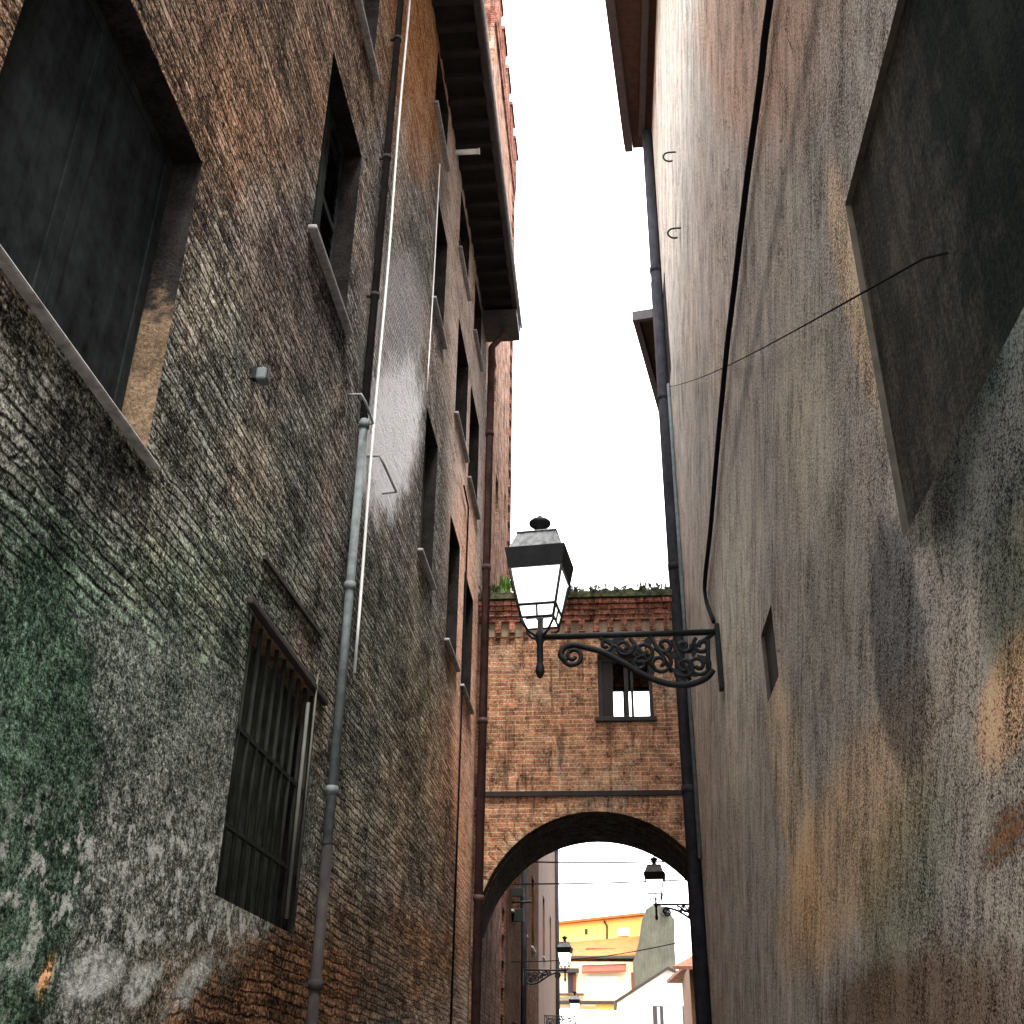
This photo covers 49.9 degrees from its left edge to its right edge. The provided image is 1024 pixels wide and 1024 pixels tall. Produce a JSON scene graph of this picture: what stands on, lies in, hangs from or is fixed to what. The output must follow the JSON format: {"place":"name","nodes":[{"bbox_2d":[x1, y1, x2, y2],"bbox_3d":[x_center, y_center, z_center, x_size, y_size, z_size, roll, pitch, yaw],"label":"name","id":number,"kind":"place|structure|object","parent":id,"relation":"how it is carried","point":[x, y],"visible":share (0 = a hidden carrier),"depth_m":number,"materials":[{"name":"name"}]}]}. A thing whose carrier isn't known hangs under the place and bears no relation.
{"place":"outdoors","nodes":[
{"label":"outdoors","id":0,"kind":"place"},
{"bbox_2d":[480,0,518,1023],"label":"brick tower","id":1,"kind":"structure","parent":0,"point":[492,1010],"depth_m":22.95,"materials":[{"name":"red brick"}]},
{"bbox_2d":[538,850,559,1023],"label":"row house","id":2,"kind":"structure","parent":0,"point":[548,943],"depth_m":35.16,"materials":[{"name":"paint"}]},
{"bbox_2d":[502,0,691,969],"label":"sky","id":3,"kind":"structure","parent":0,"point":[586,446],"materials":[{"name":"white"}]},
{"bbox_2d":[559,912,643,1010],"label":"yellow house","id":4,"kind":"structure","parent":0,"point":[601,983],"depth_m":65.92,"materials":[{"name":"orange paint"}]},
{"bbox_2d":[568,973,575,992],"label":"window","id":5,"kind":"structure","parent":4,"relation":"in","point":[571,976],"depth_m":65.34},
{"bbox_2d":[618,928,628,935],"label":"window","id":6,"kind":"structure","parent":4,"relation":"in","point":[621,931],"depth_m":70.18,"materials":[{"name":"white"}]},
{"bbox_2d":[560,1009,651,1023],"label":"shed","id":7,"kind":"structure","parent":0,"point":[603,1017],"depth_m":50.03,"materials":[{"name":"white paint"}]},
{"bbox_2d":[614,967,683,1023],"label":"white house","id":8,"kind":"structure","parent":0,"point":[657,998],"depth_m":54.63,"materials":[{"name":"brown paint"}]},
{"bbox_2d":[652,1006,663,1023],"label":"window","id":9,"kind":"structure","parent":8,"relation":"in","point":[658,1016],"depth_m":54.20,"materials":[{"name":"grey stone"}]},
{"label":"ground","id":10,"kind":"structure","parent":0,"visible":0},
{"bbox_2d":[0,0,522,1023],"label":"brick building","id":11,"kind":"structure","parent":10,"relation":"on","point":[194,210],"depth_m":5.98,"materials":[{"name":"brick"},{"name":"plaster"},{"name":"tile"}]},
{"bbox_2d":[0,0,173,469],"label":"window","id":12,"kind":"structure","parent":11,"relation":"in","point":[86,168],"depth_m":4.44,"materials":[{"name":"green paint"}]},
{"bbox_2d":[251,366,270,385],"bbox_3d":[-1.404,-0.766,6.154,0.095,0.100,0.080,-2,-28,4],"label":"junction box","id":13,"kind":"object","parent":11,"relation":"attached to","point":[261,376],"depth_m":6.13,"materials":[{"name":"metal"}]},
{"bbox_2d":[215,596,327,932],"bbox_3d":[-1.450,1.544,6.377,0.240,1.530,1.770,-2,-28,4],"label":"window","id":14,"kind":"structure","parent":11,"relation":"in","point":[250,863],"depth_m":6.37,"materials":[{"name":"black metal"}]},
{"bbox_2d":[284,702,309,918],"bbox_3d":[-1.304,1.788,6.694,0.022,1.300,0.026,5,-28,-9],"label":"wall conduit","id":15,"kind":"object","parent":11,"relation":"attached to","point":[296,814],"depth_m":6.66,"materials":[{"name":"grey metal"}]},
{"bbox_2d":[296,674,318,886],"bbox_3d":[-1.288,1.664,6.940,0.015,1.350,0.015,-2,-28,4],"label":"wall conduit","id":16,"kind":"object","parent":11,"relation":"attached to","point":[305,798],"depth_m":6.91,"materials":[{"name":"grey metal"}]},
{"bbox_2d":[308,100,352,334],"bbox_3d":[-1.391,-2.447,8.424,0.250,1.820,1.200,-2,-28,4],"label":"window","id":17,"kind":"structure","parent":11,"relation":"in","point":[323,228],"depth_m":8.68,"materials":[{"name":"green paint"}]},
{"bbox_2d":[348,393,373,426],"bbox_3d":[-1.198,-0.804,8.707,0.162,0.072,0.390,-2,-28,4],"label":"iron stay","id":18,"kind":"object","parent":11,"relation":"attached to","point":[366,405],"visible":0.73,"depth_m":8.57,"materials":[{"name":"grey metal"}]},
{"bbox_2d":[354,0,379,81],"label":"window","id":19,"kind":"structure","parent":11,"relation":"in","point":[359,4],"depth_m":9.55,"materials":[{"name":"grey stone"}]},
{"bbox_2d":[353,0,410,672],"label":"wall cable","id":20,"kind":"object","parent":11,"relation":"attached to","point":[374,420],"depth_m":9.54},
{"bbox_2d":[367,455,396,494],"bbox_3d":[-1.123,-0.294,9.486,0.162,0.082,0.690,-2,-28,4],"label":"iron stay","id":21,"kind":"object","parent":11,"relation":"attached to","point":[389,477],"visible":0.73,"depth_m":9.44,"materials":[{"name":"grey metal"}]},
{"bbox_2d":[418,445,436,589],"bbox_3d":[-1.010,-0.164,12.516,0.250,1.860,1.040,-2,-28,4],"label":"window","id":22,"kind":"structure","parent":11,"relation":"in","point":[421,552],"depth_m":12.35,"materials":[{"name":"grey stone"}]},
{"bbox_2d":[426,164,439,391],"bbox_3d":[-0.938,-2.891,13.223,0.015,3.500,0.045,-2,-28,4],"label":"wall cable","id":23,"kind":"object","parent":11,"relation":"attached to","point":[433,281],"depth_m":13.15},
{"bbox_2d":[431,296,447,348],"bbox_3d":[-0.987,-2.330,13.617,0.250,0.038,1.030,-2,-28,4],"label":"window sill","id":24,"kind":"structure","parent":11,"relation":"in","point":[435,303],"depth_m":13.57,"materials":[{"name":"black stone"}]},
{"bbox_2d":[434,96,450,171],"bbox_3d":[-0.995,-5.338,14.618,0.250,1.050,1.190,-2,-28,4],"label":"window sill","id":25,"kind":"structure","parent":11,"relation":"in","point":[436,103],"depth_m":14.34,"materials":[{"name":"grey stone"}]},
{"bbox_2d":[444,547,460,671],"bbox_3d":[-0.833,1.052,14.353,0.250,1.780,1.140,-2,-28,4],"label":"window","id":26,"kind":"structure","parent":11,"relation":"in","point":[449,646],"depth_m":14.04,"materials":[{"name":"grey wood"}]},
{"bbox_2d":[450,485,468,1023],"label":"wall cable","id":27,"kind":"object","parent":11,"relation":"attached to","point":[453,945],"depth_m":14.25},
{"bbox_2d":[454,411,469,462],"bbox_3d":[-0.798,-1.045,15.581,0.250,0.038,1.340,-2,-28,4],"label":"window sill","id":28,"kind":"structure","parent":11,"relation":"in","point":[456,413],"depth_m":15.51,"materials":[{"name":"black stone"}]},
{"bbox_2d":[458,234,471,300],"bbox_3d":[-0.791,-4.062,16.790,0.250,1.160,1.240,-2,-28,4],"label":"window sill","id":29,"kind":"structure","parent":11,"relation":"in","point":[460,248],"depth_m":16.51,"materials":[{"name":"grey stone"}]},
{"bbox_2d":[455,148,479,154],"bbox_3d":[-0.671,-5.207,15.911,0.410,0.095,0.095,-2,-28,4],"label":"overflow spout","id":30,"kind":"object","parent":11,"relation":"attached to","point":[466,151],"visible":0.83,"depth_m":15.88,"materials":[{"name":"grey metal"}]},
{"bbox_2d":[460,602,474,713],"bbox_3d":[-0.704,1.868,15.725,0.250,1.730,1.240,-2,-28,4],"label":"window","id":31,"kind":"structure","parent":11,"relation":"in","point":[465,694],"depth_m":15.41,"materials":[{"name":"grey wood"}]},
{"bbox_2d":[467,476,480,519],"bbox_3d":[-0.674,-0.204,16.883,0.250,0.038,1.340,-2,-28,4],"label":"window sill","id":32,"kind":"structure","parent":11,"relation":"in","point":[469,478],"depth_m":16.81,"materials":[{"name":"black stone"}]},
{"bbox_2d":[473,329,483,371],"bbox_3d":[-0.643,-2.659,18.189,0.250,0.038,1.140,-2,-28,4],"label":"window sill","id":33,"kind":"structure","parent":11,"relation":"in","point":[474,330],"depth_m":18.14,"materials":[{"name":"grey stone"}]},
{"bbox_2d":[504,860,537,1023],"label":"row house","id":34,"kind":"structure","parent":10,"relation":"on","point":[521,1000],"depth_m":23.56,"materials":[{"name":"brown paint"}]},
{"bbox_2d":[512,888,531,921],"bbox_3d":[0.168,7.909,22.145,0.467,0.652,0.100,-2,-28,4],"label":"hanging sign","id":35,"kind":"object","parent":34,"relation":"attached to","point":[518,915],"visible":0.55,"depth_m":22.13,"materials":[{"name":"metal"}]},
{"bbox_2d":[522,935,572,984],"bbox_3d":[0.678,8.524,20.907,0.944,0.885,0.282,-5,-29,11],"label":"street lamp","id":36,"kind":"object","parent":34,"relation":"attached to","point":[564,948],"visible":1,"depth_m":20.78,"materials":[{"name":"metal"}]},
{"bbox_2d":[544,991,580,1023],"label":"street lamp","id":37,"kind":"object","parent":34,"relation":"attached to","point":[574,1001],"visible":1,"depth_m":26.76,"materials":[{"name":"metal"}]},
{"bbox_2d":[510,879,685,884],"bbox_3d":[1.720,7.276,21.658,4.126,0.112,0.027,-2,-28,4],"label":"overhead wire","id":38,"kind":"object","parent":34,"relation":"attached to","point":[586,883],"visible":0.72,"depth_m":21.65,"materials":[{"name":"black metal"}]},
{"bbox_2d":[534,861,662,862],"bbox_3d":[1.543,6.759,21.267,3.763,0.065,0.027,-2,-28,4],"label":"overhead wire","id":39,"kind":"object","parent":34,"relation":"attached to","point":[598,862],"visible":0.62,"depth_m":21.23,"materials":[{"name":"black metal"}]},
{"bbox_2d":[511,940,689,961],"bbox_3d":[1.575,8.558,21.442,3.784,0.426,0.017,-2,-28,4],"label":"overhead wire","id":40,"kind":"object","parent":34,"relation":"attached to","point":[603,956],"visible":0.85,"depth_m":21.38,"materials":[{"name":"black metal"}]},
{"bbox_2d":[468,586,686,1023],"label":"brick bridge","id":41,"kind":"structure","parent":10,"relation":"on","point":[571,759],"depth_m":16.38,"materials":[{"name":"brown brick"}]},
{"bbox_2d":[478,581,499,592],"bbox_3d":[-0.346,1.190,17.335,0.340,0.170,0.236,-9,-29,17],"label":"weed tuft","id":42,"kind":"object","parent":41,"relation":"on","point":[492,587],"visible":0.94,"depth_m":17.30,"materials":[{"name":"green plant"}]},
{"bbox_2d":[494,574,513,592],"bbox_3d":[-0.033,1.118,17.372,0.502,0.300,0.313,-2,-28,4],"label":"weed tuft","id":43,"kind":"object","parent":41,"relation":"on","point":[506,586],"visible":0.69,"depth_m":17.32,"materials":[{"name":"green plant"}]},
{"bbox_2d":[566,584,584,590],"bbox_3d":[0.843,1.210,17.260,0.642,0.090,0.464,-2,-28,4],"label":"weed tuft","id":44,"kind":"object","parent":41,"relation":"on","point":[574,587],"visible":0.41,"depth_m":17.20,"materials":[{"name":"green plant"}]},
{"bbox_2d":[583,581,628,590],"bbox_3d":[1.460,1.198,17.211,0.913,0.081,0.508,-2,-28,4],"label":"weed tuft","id":45,"kind":"object","parent":41,"relation":"on","point":[624,587],"visible":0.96,"depth_m":17.15,"materials":[{"name":"green plant"}]},
{"bbox_2d":[595,656,656,721],"bbox_3d":[1.711,2.683,16.682,0.910,1.075,0.260,-2,-28,4],"label":"window","id":46,"kind":"structure","parent":41,"relation":"in","point":[605,699],"depth_m":16.70,"materials":[{"name":"grey wood"}]},
{"bbox_2d":[613,687,648,715],"bbox_3d":[1.991,3.258,18.476,0.780,0.640,0.080,-2,-28,4],"label":"window","id":47,"kind":"structure","parent":41,"relation":"in","point":[615,689],"depth_m":18.57,"materials":[{"name":"white glass"}]},
{"bbox_2d":[631,580,669,589],"bbox_3d":[2.246,1.161,17.133,0.822,0.089,0.506,-2,-28,4],"label":"weed tuft","id":48,"kind":"object","parent":41,"relation":"on","point":[650,585],"visible":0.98,"depth_m":17.09,"materials":[{"name":"green plant"}]},
{"bbox_2d":[633,905,675,987],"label":"grey house","id":49,"kind":"structure","parent":10,"relation":"on","point":[650,963],"depth_m":65.58,"materials":[{"name":"grey paint"}]},
{"bbox_2d":[631,972,633,989],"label":"brick pier","id":50,"kind":"structure","parent":49,"relation":"attached to","point":[632,981],"depth_m":64.87,"materials":[{"name":"brick"}]},
{"bbox_2d":[632,289,696,1023],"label":"corner house","id":51,"kind":"structure","parent":10,"relation":"on","point":[643,322],"depth_m":22.40,"materials":[{"name":"paint"}]},
{"bbox_2d":[643,856,689,919],"bbox_3d":[3.046,6.833,19.889,1.290,1.209,0.385,-5,-29,11],"label":"street lamp","id":52,"kind":"object","parent":51,"relation":"attached to","point":[654,875],"visible":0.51,"depth_m":19.88,"materials":[{"name":"metal"}]},
{"bbox_2d":[667,956,695,1023],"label":"ochre house","id":53,"kind":"structure","parent":10,"relation":"on","point":[683,974],"depth_m":42.02,"materials":[{"name":"paint"}]},
{"bbox_2d":[605,0,1023,1023],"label":"plaster building","id":54,"kind":"structure","parent":10,"relation":"on","point":[851,740],"depth_m":5.77,"materials":[{"name":"grey paint"}]},
{"bbox_2d":[505,515,723,691],"bbox_3d":[1.106,0.932,12.250,2.303,2.159,0.687,-5,-29,11],"label":"street lamp","id":55,"kind":"object","parent":54,"relation":"attached to","point":[540,566],"visible":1,"depth_m":12.13,"materials":[{"name":"metal"}]},
{"bbox_2d":[663,272,670,382],"bbox_3d":[2.703,-3.151,19.097,0.045,2.025,0.660,-2,-28,4],"label":"window","id":56,"kind":"structure","parent":54,"relation":"in","point":[664,287],"depth_m":19.07,"materials":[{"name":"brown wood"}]},
{"bbox_2d":[662,151,675,161],"bbox_3d":[2.304,-5.175,16.028,0.221,0.207,0.027,-2,-28,4],"label":"wall hook","id":57,"kind":"object","parent":54,"relation":"attached to","point":[664,154],"depth_m":16.04,"materials":[{"name":"metal"}]},
{"bbox_2d":[667,227,680,238],"bbox_3d":[2.301,-3.938,15.534,0.221,0.207,0.027,-2,-28,4],"label":"wall hook","id":58,"kind":"object","parent":54,"relation":"attached to","point":[669,236],"depth_m":15.54,"materials":[{"name":"metal"}]},
{"bbox_2d":[703,0,773,623],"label":"wall cable","id":59,"kind":"object","parent":54,"relation":"attached to","point":[759,83],"depth_m":9.43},
{"bbox_2d":[669,251,947,386],"bbox_3d":[2.208,-1.629,12.206,0.084,8.814,13.764,-2,-28,4],"label":"wall wire","id":60,"kind":"object","parent":54,"relation":"attached to","point":[898,272],"depth_m":5.44,"materials":[{"name":"black metal"}]}
]}

